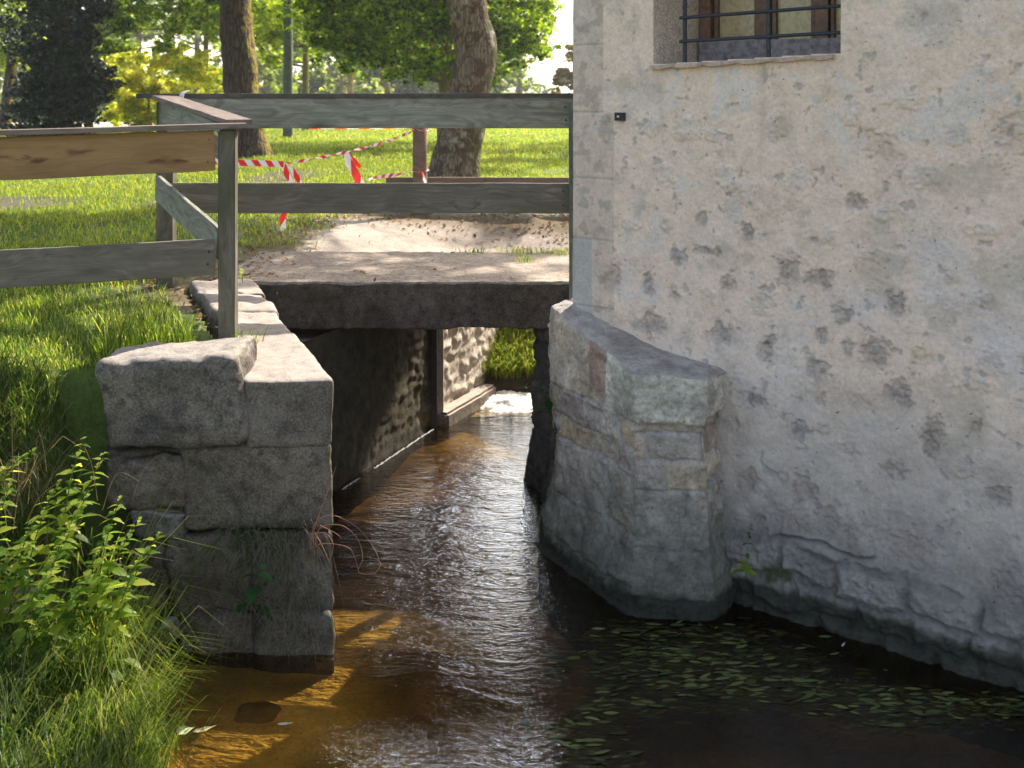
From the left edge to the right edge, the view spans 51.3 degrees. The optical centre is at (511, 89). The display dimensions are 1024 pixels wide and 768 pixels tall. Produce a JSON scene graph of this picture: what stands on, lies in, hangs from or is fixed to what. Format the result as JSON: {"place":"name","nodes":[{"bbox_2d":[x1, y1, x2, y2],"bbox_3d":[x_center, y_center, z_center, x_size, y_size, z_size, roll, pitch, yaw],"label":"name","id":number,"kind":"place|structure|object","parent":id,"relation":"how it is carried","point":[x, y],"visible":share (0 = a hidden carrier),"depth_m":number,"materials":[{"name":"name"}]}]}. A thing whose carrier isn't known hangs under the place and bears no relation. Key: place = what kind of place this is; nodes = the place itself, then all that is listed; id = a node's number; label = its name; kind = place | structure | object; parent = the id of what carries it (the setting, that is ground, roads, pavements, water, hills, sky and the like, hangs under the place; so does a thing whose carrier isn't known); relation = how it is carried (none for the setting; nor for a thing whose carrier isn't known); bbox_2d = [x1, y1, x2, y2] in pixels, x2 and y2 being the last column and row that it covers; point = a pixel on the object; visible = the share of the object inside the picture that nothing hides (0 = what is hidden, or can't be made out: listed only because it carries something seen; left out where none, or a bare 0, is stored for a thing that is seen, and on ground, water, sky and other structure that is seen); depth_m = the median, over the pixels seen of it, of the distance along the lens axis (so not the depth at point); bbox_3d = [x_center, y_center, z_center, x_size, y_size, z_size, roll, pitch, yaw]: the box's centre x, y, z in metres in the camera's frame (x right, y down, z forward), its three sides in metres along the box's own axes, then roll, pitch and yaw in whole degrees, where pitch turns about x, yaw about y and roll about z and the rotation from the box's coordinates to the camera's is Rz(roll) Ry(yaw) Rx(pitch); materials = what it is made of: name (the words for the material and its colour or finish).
{"place":"outdoors","nodes":[
{"label":"outdoors","id":0,"kind":"place"},
{"bbox_2d":[0,126,568,250],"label":"lawn","id":1,"kind":"structure","parent":0,"point":[280,141],"depth_m":15.77,"materials":[{"name":"green plant"}]},
{"bbox_2d":[0,0,572,91],"label":"sky","id":2,"kind":"structure","parent":0,"point":[542,73],"materials":[{"name":"white"}]},
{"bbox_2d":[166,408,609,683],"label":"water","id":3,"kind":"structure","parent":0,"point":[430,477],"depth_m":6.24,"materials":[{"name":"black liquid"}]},
{"bbox_2d":[177,726,194,734],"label":"floating leaf","id":4,"kind":"object","parent":3,"relation":"on","point":[186,728],"visible":0.72,"depth_m":4.36,"materials":[{"name":"white plant"}]},
{"bbox_2d":[192,725,215,732],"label":"floating leaf","id":5,"kind":"object","parent":3,"relation":"on","point":[201,730],"visible":0.9,"depth_m":4.36,"materials":[{"name":"beige plant"}]},
{"bbox_2d":[343,429,433,488],"bbox_3d":[-0.857,2.610,7.582,0.023,0.010,1.338,0,0,22],"label":"foam line","id":6,"kind":"object","parent":3,"relation":"on","point":[390,457],"visible":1,"depth_m":7.62,"materials":[{"name":"white liquid"}]},
{"bbox_2d":[471,390,532,416],"bbox_3d":[0.015,2.600,8.920,0.870,0.086,0.600,0,0,0],"label":"white foam","id":7,"kind":"object","parent":3,"relation":"on","point":[508,402],"visible":0.46,"depth_m":8.79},
{"bbox_2d":[518,617,1023,767],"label":"pondweed","id":8,"kind":"object","parent":3,"relation":"on","point":[720,668],"visible":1,"depth_m":4.65,"materials":[{"name":"green plant"}]},
{"bbox_2d":[452,245,568,262],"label":"joint grass","id":9,"kind":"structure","parent":0,"point":[527,251],"depth_m":8.15,"materials":[{"name":"plant"}]},
{"bbox_2d":[0,91,1023,767],"bbox_3d":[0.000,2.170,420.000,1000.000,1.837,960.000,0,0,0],"label":"ground","id":10,"kind":"structure","parent":0,"point":[428,713],"depth_m":5.17,"materials":[{"name":"soil"}]},
{"bbox_2d":[0,479,16,584],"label":"nettle","id":11,"kind":"object","parent":10,"relation":"on","point":[3,551],"visible":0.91,"depth_m":4.21,"materials":[{"name":"green plant"}]},
{"bbox_2d":[0,550,18,634],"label":"nettle","id":12,"kind":"object","parent":10,"relation":"on","point":[3,567],"visible":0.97,"depth_m":4.05,"materials":[{"name":"green plant"}]},
{"bbox_2d":[0,518,36,630],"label":"nettle","id":13,"kind":"object","parent":10,"relation":"on","point":[10,585],"visible":0.88,"depth_m":4.10,"materials":[{"name":"green plant"}]},
{"bbox_2d":[0,447,36,506],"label":"nettle","id":14,"kind":"object","parent":10,"relation":"on","point":[9,465],"visible":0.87,"depth_m":4.50,"materials":[{"name":"green plant"}]},
{"bbox_2d":[0,45,42,121],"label":"woodland tree","id":15,"kind":"object","parent":10,"relation":"on","point":[2,74],"visible":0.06,"depth_m":59.38,"materials":[{"name":"green plant"}]},
{"bbox_2d":[0,0,46,127],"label":"broadleaf tree","id":16,"kind":"object","parent":10,"relation":"on","point":[10,70],"visible":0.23,"depth_m":34.86,"materials":[{"name":"green plant"}]},
{"bbox_2d":[0,587,55,640],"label":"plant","id":17,"kind":"object","parent":10,"relation":"on","point":[28,615],"visible":0.12,"depth_m":4.36,"materials":[{"name":"green plant"}]},
{"bbox_2d":[0,568,57,674],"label":"nettle","id":18,"kind":"object","parent":10,"relation":"on","point":[26,608],"visible":0.9,"depth_m":4.00,"materials":[{"name":"green plant"}]},
{"bbox_2d":[7,479,63,601],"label":"nettle","id":19,"kind":"object","parent":10,"relation":"on","point":[35,536],"visible":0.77,"depth_m":4.26,"materials":[{"name":"green plant"}]},
{"bbox_2d":[0,541,85,635],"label":"grass clump","id":20,"kind":"object","parent":10,"relation":"on","point":[5,579],"visible":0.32,"depth_m":4.24,"materials":[{"name":"green plant"}]},
{"bbox_2d":[15,531,75,669],"bbox_3d":[-1.810,1.997,4.112,0.249,0.610,0.168,0,0,44],"label":"nettle","id":21,"kind":"object","parent":10,"relation":"on","point":[52,597],"visible":0.76,"depth_m":4.11,"materials":[{"name":"green plant"}]},
{"bbox_2d":[0,426,99,525],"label":"dry grass","id":22,"kind":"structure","parent":10,"relation":"on","point":[25,486],"depth_m":4.68,"materials":[{"name":"green plant"}]},
{"bbox_2d":[0,352,112,657],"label":"slope grass","id":23,"kind":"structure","parent":10,"relation":"on","point":[13,368],"depth_m":4.88,"materials":[{"name":"green plant"}]},
{"bbox_2d":[28,574,95,684],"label":"nettle","id":24,"kind":"object","parent":10,"relation":"on","point":[54,630],"visible":0.86,"depth_m":4.04,"materials":[{"name":"green plant"}]},
{"bbox_2d":[0,0,126,136],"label":"ivy clad tree","id":25,"kind":"object","parent":10,"relation":"on","point":[55,80],"visible":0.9,"depth_m":29.51,"materials":[{"name":"green plant"}]},
{"bbox_2d":[39,629,95,665],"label":"dock weed","id":26,"kind":"object","parent":10,"relation":"on","point":[70,633],"visible":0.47,"depth_m":4.10,"materials":[{"name":"green plant"}]},
{"bbox_2d":[0,589,147,739],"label":"grass clump","id":27,"kind":"object","parent":10,"relation":"on","point":[16,666],"visible":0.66,"depth_m":3.95,"materials":[{"name":"green plant"}]},
{"bbox_2d":[46,539,111,683],"bbox_3d":[-1.686,2.040,4.119,0.299,0.625,0.154,0,0,34],"label":"nettle","id":28,"kind":"object","parent":10,"relation":"on","point":[87,573],"visible":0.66,"depth_m":4.12,"materials":[{"name":"green plant"}]},
{"bbox_2d":[0,0,157,121],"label":"woodland tree","id":29,"kind":"object","parent":10,"relation":"on","point":[101,107],"visible":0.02,"depth_m":68.73,"materials":[{"name":"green plant"}]},
{"bbox_2d":[77,495,126,639],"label":"nettle","id":30,"kind":"object","parent":10,"relation":"on","point":[93,599],"visible":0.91,"depth_m":4.21,"materials":[{"name":"green plant"}]},
{"bbox_2d":[0,235,206,459],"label":"grass","id":31,"kind":"structure","parent":10,"relation":"on","point":[129,327],"depth_m":5.89,"materials":[{"name":"green plant"}]},
{"bbox_2d":[0,362,208,767],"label":"bank undergrowth","id":32,"kind":"object","parent":10,"relation":"on","point":[49,748],"visible":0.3,"depth_m":3.88,"materials":[{"name":"green plant"}]},
{"bbox_2d":[27,493,92,617],"bbox_3d":[-1.794,1.901,4.220,0.282,0.626,0.158,0,0,41],"label":"nettle","id":33,"kind":"object","parent":32,"relation":"on","point":[60,541],"visible":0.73,"depth_m":4.21,"materials":[{"name":"green plant"}]},
{"bbox_2d":[42,437,89,583],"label":"nettle","id":34,"kind":"object","parent":32,"relation":"on","point":[62,521],"visible":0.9,"depth_m":4.31,"materials":[{"name":"green plant"}]},
{"bbox_2d":[1,407,147,605],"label":"dead stems","id":35,"kind":"object","parent":32,"relation":"on","point":[65,506],"visible":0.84,"depth_m":4.27,"materials":[{"name":"brown plant"}]},
{"bbox_2d":[57,452,110,596],"bbox_3d":[-1.759,1.785,4.360,0.232,0.624,0.154,0,0,42],"label":"nettle","id":36,"kind":"object","parent":32,"relation":"on","point":[82,537],"visible":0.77,"depth_m":4.36,"materials":[{"name":"green plant"}]},
{"bbox_2d":[74,516,142,634],"bbox_3d":[-1.616,2.014,4.250,0.284,0.626,0.183,0,0,37],"label":"nettle","id":37,"kind":"object","parent":10,"relation":"on","point":[104,589],"visible":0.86,"depth_m":4.26,"materials":[{"name":"green plant"}]},
{"bbox_2d":[0,553,227,744],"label":"grass clump","id":38,"kind":"object","parent":10,"relation":"on","point":[136,630],"visible":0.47,"depth_m":4.21,"materials":[{"name":"green plant"}]},
{"bbox_2d":[93,555,146,693],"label":"nettle","id":39,"kind":"object","parent":10,"relation":"on","point":[117,611],"visible":0.94,"depth_m":4.12,"materials":[{"name":"green plant"}]},
{"bbox_2d":[0,625,243,767],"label":"grass clump","id":40,"kind":"object","parent":10,"relation":"on","point":[133,699],"visible":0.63,"depth_m":4.01,"materials":[{"name":"green plant"}]},
{"bbox_2d":[99,654,146,687],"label":"dock weed","id":41,"kind":"object","parent":10,"relation":"on","point":[114,671],"visible":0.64,"depth_m":4.13,"materials":[{"name":"green plant"}]},
{"bbox_2d":[102,532,164,664],"bbox_3d":[-1.498,2.034,4.174,0.276,0.626,0.159,0,0,35],"label":"nettle","id":42,"kind":"object","parent":10,"relation":"on","point":[140,581],"visible":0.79,"depth_m":4.18,"materials":[{"name":"green plant"}]},
{"bbox_2d":[126,704,164,744],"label":"dock weed","id":43,"kind":"object","parent":10,"relation":"on","point":[144,731],"visible":0.14,"depth_m":4.10,"materials":[{"name":"green plant"}]},
{"bbox_2d":[63,491,234,628],"bbox_3d":[-1.461,2.047,4.546,0.732,0.507,1.003,0,0,0],"label":"grass clump","id":44,"kind":"object","parent":10,"relation":"on","point":[133,560],"visible":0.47,"depth_m":4.53,"materials":[{"name":"green plant"}]},
{"bbox_2d":[91,681,227,767],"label":"grass clump","id":45,"kind":"object","parent":10,"relation":"on","point":[157,755],"visible":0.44,"depth_m":4.06,"materials":[{"name":"green plant"}]},
{"bbox_2d":[100,44,223,132],"bbox_3d":[-10.369,0.143,32.203,4.356,3.083,2.344,0,0,0],"label":"yellow bush","id":46,"kind":"object","parent":10,"relation":"on","point":[139,111],"visible":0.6,"depth_m":31.93,"materials":[{"name":"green plant"}]},
{"bbox_2d":[108,0,217,110],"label":"woodland tree","id":47,"kind":"object","parent":10,"relation":"on","point":[139,36],"visible":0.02,"depth_m":74.92,"materials":[{"name":"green plant"}]},
{"bbox_2d":[157,616,182,644],"bbox_3d":[-1.581,2.494,4.923,0.109,0.109,0.128,0,0,0],"label":"bank rock","id":48,"kind":"object","parent":10,"relation":"on","point":[170,619],"visible":0.56,"depth_m":4.89,"materials":[{"name":"grey stone"}]},
{"bbox_2d":[84,0,272,133],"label":"broadleaf tree","id":49,"kind":"object","parent":10,"relation":"on","point":[120,23],"visible":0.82,"depth_m":31.21,"materials":[{"name":"green plant"}]},
{"bbox_2d":[131,0,261,100],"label":"woodland tree","id":50,"kind":"object","parent":10,"relation":"on","point":[197,41],"visible":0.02,"depth_m":79.05,"materials":[{"name":"green plant"}]},
{"bbox_2d":[95,279,335,674],"bbox_3d":[-1.547,2.167,5.944,1.100,1.906,2.224,0,0,-10],"label":"stone abutment","id":51,"kind":"object","parent":10,"relation":"on","point":[217,425],"visible":0.91,"depth_m":4.98,"materials":[{"name":"grey stone"}]},
{"bbox_2d":[0,95,251,338],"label":"wooden fence","id":52,"kind":"object","parent":51,"relation":"on","point":[183,138],"visible":0.94,"depth_m":5.48,"materials":[{"name":"grey wood"}]},
{"bbox_2d":[177,522,295,612],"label":"wall grass","id":53,"kind":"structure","parent":51,"relation":"attached to","point":[236,534],"depth_m":4.84,"materials":[{"name":"green plant"}]},
{"bbox_2d":[238,268,249,282],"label":"verge weed","id":54,"kind":"object","parent":51,"relation":"on","point":[241,271],"visible":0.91,"depth_m":6.27,"materials":[{"name":"green"}]},
{"bbox_2d":[223,324,268,342],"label":"wall grass","id":55,"kind":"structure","parent":51,"relation":"on","point":[251,333],"depth_m":5.62,"materials":[{"name":"green plant"}]},
{"bbox_2d":[230,563,274,622],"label":"wall plant","id":56,"kind":"object","parent":51,"relation":"attached to","point":[251,594],"depth_m":4.80,"materials":[{"name":"green plant"}]},
{"bbox_2d":[196,517,343,666],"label":"dry grass","id":57,"kind":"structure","parent":51,"relation":"attached to","point":[276,556],"depth_m":4.84,"materials":[{"name":"brown plant"}]},
{"bbox_2d":[304,467,380,574],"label":"dry grass","id":58,"kind":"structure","parent":51,"relation":"attached to","point":[338,535],"depth_m":4.80,"materials":[{"name":"brown plant"}]},
{"bbox_2d":[217,251,568,329],"bbox_3d":[0.325,1.403,7.573,4.575,0.327,1.316,0,0,0],"label":"footbridge","id":59,"kind":"object","parent":51,"relation":"on","point":[326,290],"visible":0.48,"depth_m":6.93,"materials":[{"name":"concrete"}]},
{"bbox_2d":[136,93,572,298],"bbox_3d":[-0.643,0.846,6.928,3.566,1.648,0.196,0,0,0],"label":"bridge railing","id":60,"kind":"object","parent":59,"relation":"attached to","point":[424,110],"visible":0.6,"depth_m":6.88,"materials":[{"name":"grey wood"}]},
{"bbox_2d":[179,90,190,97],"bbox_3d":[-2.109,0.043,6.884,0.041,0.077,0.080,0,0,19],"label":"tape scrap","id":61,"kind":"object","parent":60,"relation":"attached to","point":[182,94],"visible":0.64,"depth_m":6.85,"materials":[{"name":"plastic"}]},
{"bbox_2d":[167,0,293,90],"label":"slender tree","id":62,"kind":"object","parent":10,"relation":"on","point":[264,19],"visible":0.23,"depth_m":33.11,"materials":[{"name":"green plant"}]},
{"bbox_2d":[219,0,273,158],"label":"broadleaf tree","id":63,"kind":"object","parent":10,"relation":"on","point":[239,58],"visible":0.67,"depth_m":20.52,"materials":[{"name":"brown plant"}]},
{"bbox_2d":[197,1,316,93],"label":"woodland tree","id":64,"kind":"object","parent":10,"relation":"on","point":[276,88],"visible":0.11,"depth_m":71.96,"materials":[{"name":"green plant"}]},
{"bbox_2d":[233,701,281,723],"bbox_3d":[-1.095,2.755,4.609,0.215,0.178,0.174,0,0,0],"label":"submerged rock","id":65,"kind":"object","parent":10,"relation":"on","point":[259,712],"visible":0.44,"depth_m":4.58,"materials":[{"name":"brown stone"}]},
{"bbox_2d":[256,50,282,86],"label":"woodland tree","id":66,"kind":"object","parent":10,"relation":"on","point":[263,67],"visible":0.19,"depth_m":58.61,"materials":[{"name":"green plant"}]},
{"bbox_2d":[282,0,293,137],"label":"utility pole","id":67,"kind":"object","parent":10,"relation":"on","point":[287,64],"visible":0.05,"depth_m":28.89,"materials":[{"name":"grey wood"}]},
{"bbox_2d":[252,0,324,129],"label":"slender tree","id":68,"kind":"object","parent":10,"relation":"on","point":[274,39],"visible":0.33,"depth_m":33.90,"materials":[{"name":"green plant"}]},
{"bbox_2d":[256,35,378,93],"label":"woodland tree","id":69,"kind":"object","parent":10,"relation":"on","point":[316,84],"visible":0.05,"depth_m":84.65,"materials":[{"name":"green plant"}]},
{"bbox_2d":[308,14,371,93],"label":"slender tree","id":70,"kind":"object","parent":10,"relation":"on","point":[350,82],"visible":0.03,"depth_m":41.95,"materials":[{"name":"green plant"}]},
{"bbox_2d":[115,213,568,328],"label":"leaf litter","id":71,"kind":"object","parent":10,"relation":"on","point":[149,288],"visible":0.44,"depth_m":9.23,"materials":[{"name":"brown plant"}]},
{"bbox_2d":[309,62,393,93],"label":"woodland tree","id":72,"kind":"object","parent":10,"relation":"on","point":[342,79],"visible":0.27,"depth_m":66.14,"materials":[{"name":"green plant"}]},
{"bbox_2d":[299,128,430,129],"bbox_3d":[-3.953,1.246,34.831,5.928,0.117,0.171,0,0,-15],"label":"barrier tape","id":73,"kind":"object","parent":10,"relation":"on","point":[352,128],"visible":0.19,"depth_m":34.58,"materials":[{"name":"plastic"}]},
{"bbox_2d":[311,51,438,92],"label":"woodland tree","id":74,"kind":"object","parent":10,"relation":"on","point":[373,72],"visible":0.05,"depth_m":89.24,"materials":[{"name":"green plant"}]},
{"bbox_2d":[302,327,499,522],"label":"channel wall","id":75,"kind":"structure","parent":10,"relation":"on","point":[395,390],"depth_m":7.67,"materials":[{"name":"grey stone"}]},
{"bbox_2d":[366,78,438,92],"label":"woodland tree","id":76,"kind":"object","parent":10,"relation":"on","point":[420,90],"depth_m":94.75,"materials":[{"name":"green plant"}]},
{"bbox_2d":[369,41,440,92],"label":"slender tree","id":77,"kind":"object","parent":10,"relation":"on","point":[387,87],"visible":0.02,"depth_m":45.90,"materials":[{"name":"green plant"}]},
{"bbox_2d":[270,0,564,136],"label":"maple tree","id":78,"kind":"object","parent":10,"relation":"on","point":[401,26],"visible":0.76,"depth_m":25.87,"materials":[{"name":"green plant"}]},
{"bbox_2d":[390,18,501,92],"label":"woodland tree","id":79,"kind":"object","parent":10,"relation":"on","point":[414,85],"visible":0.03,"depth_m":87.49,"materials":[{"name":"green plant"}]},
{"bbox_2d":[427,0,496,176],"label":"plane tree","id":80,"kind":"object","parent":10,"relation":"on","point":[456,152],"visible":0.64,"depth_m":14.63,"materials":[{"name":"brown plant"}]},
{"bbox_2d":[386,128,568,213],"bbox_3d":[0.448,0.785,10.975,3.504,1.170,0.204,0,0,0],"label":"railing","id":81,"kind":"object","parent":10,"relation":"on","point":[419,151],"visible":0.23,"depth_m":11.02,"materials":[{"name":"brown wood"}]},
{"bbox_2d":[215,128,428,230],"bbox_3d":[-1.658,0.834,9.935,0.332,0.889,2.655,0,0,38],"label":"barrier tape","id":82,"kind":"object","parent":81,"relation":"attached to","point":[351,161],"visible":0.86,"depth_m":9.60,"materials":[{"name":"plastic"}]},
{"bbox_2d":[351,168,428,182],"bbox_3d":[-1.203,0.886,10.526,0.223,0.160,1.172,0,0,33],"label":"barrier tape","id":83,"kind":"object","parent":81,"relation":"attached to","point":[393,175],"visible":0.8,"depth_m":10.63,"materials":[{"name":"plastic"}]},
{"bbox_2d":[481,327,535,379],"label":"bank grass","id":84,"kind":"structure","parent":10,"relation":"on","point":[520,348],"depth_m":9.32,"materials":[{"name":"green plant"}]},
{"bbox_2d":[490,62,530,92],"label":"woodland tree","id":85,"kind":"object","parent":10,"relation":"on","point":[506,85],"visible":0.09,"depth_m":69.70,"materials":[{"name":"green plant"}]},
{"bbox_2d":[499,35,530,92],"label":"slender tree","id":86,"kind":"object","parent":10,"relation":"on","point":[516,73],"visible":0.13,"depth_m":57.76,"materials":[{"name":"green plant"}]},
{"bbox_2d":[505,68,535,92],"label":"woodland tree","id":87,"kind":"object","parent":10,"relation":"on","point":[530,80],"visible":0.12,"depth_m":92.21,"materials":[{"name":"green plant"}]},
{"bbox_2d":[530,83,554,92],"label":"woodland tree","id":88,"kind":"object","parent":10,"relation":"on","point":[537,87],"visible":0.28,"depth_m":109.42,"materials":[{"name":"green plant"}]},
{"bbox_2d":[550,43,572,92],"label":"autumn tree","id":89,"kind":"object","parent":10,"relation":"on","point":[562,76],"visible":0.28,"depth_m":47.40,"materials":[{"name":"brown plant"}]},
{"bbox_2d":[520,0,1023,760],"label":"mill building","id":90,"kind":"structure","parent":10,"relation":"on","point":[786,322],"depth_m":5.30,"materials":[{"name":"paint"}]},
{"bbox_2d":[518,379,552,423],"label":"hart tongue fern","id":91,"kind":"object","parent":90,"relation":"attached to","point":[548,403],"visible":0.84,"depth_m":6.23,"materials":[{"name":"green plant"}]},
{"bbox_2d":[523,405,556,432],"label":"hart tongue fern","id":92,"kind":"object","parent":90,"relation":"attached to","point":[545,409],"visible":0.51,"depth_m":6.11,"materials":[{"name":"green plant"}]},
{"bbox_2d":[729,559,756,578],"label":"wall seedling","id":93,"kind":"object","parent":90,"relation":"attached to","point":[747,569],"depth_m":5.13,"materials":[{"name":"green plant"}]},
{"bbox_2d":[649,0,840,71],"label":"window","id":94,"kind":"structure","parent":90,"relation":"in","point":[719,31],"depth_m":5.95,"materials":[{"name":"brown wood"}]},
{"bbox_2d":[742,525,753,567],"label":"wall creeper","id":95,"kind":"object","parent":90,"relation":"attached to","point":[747,554],"depth_m":5.34,"materials":[{"name":"green plant"}]}
]}

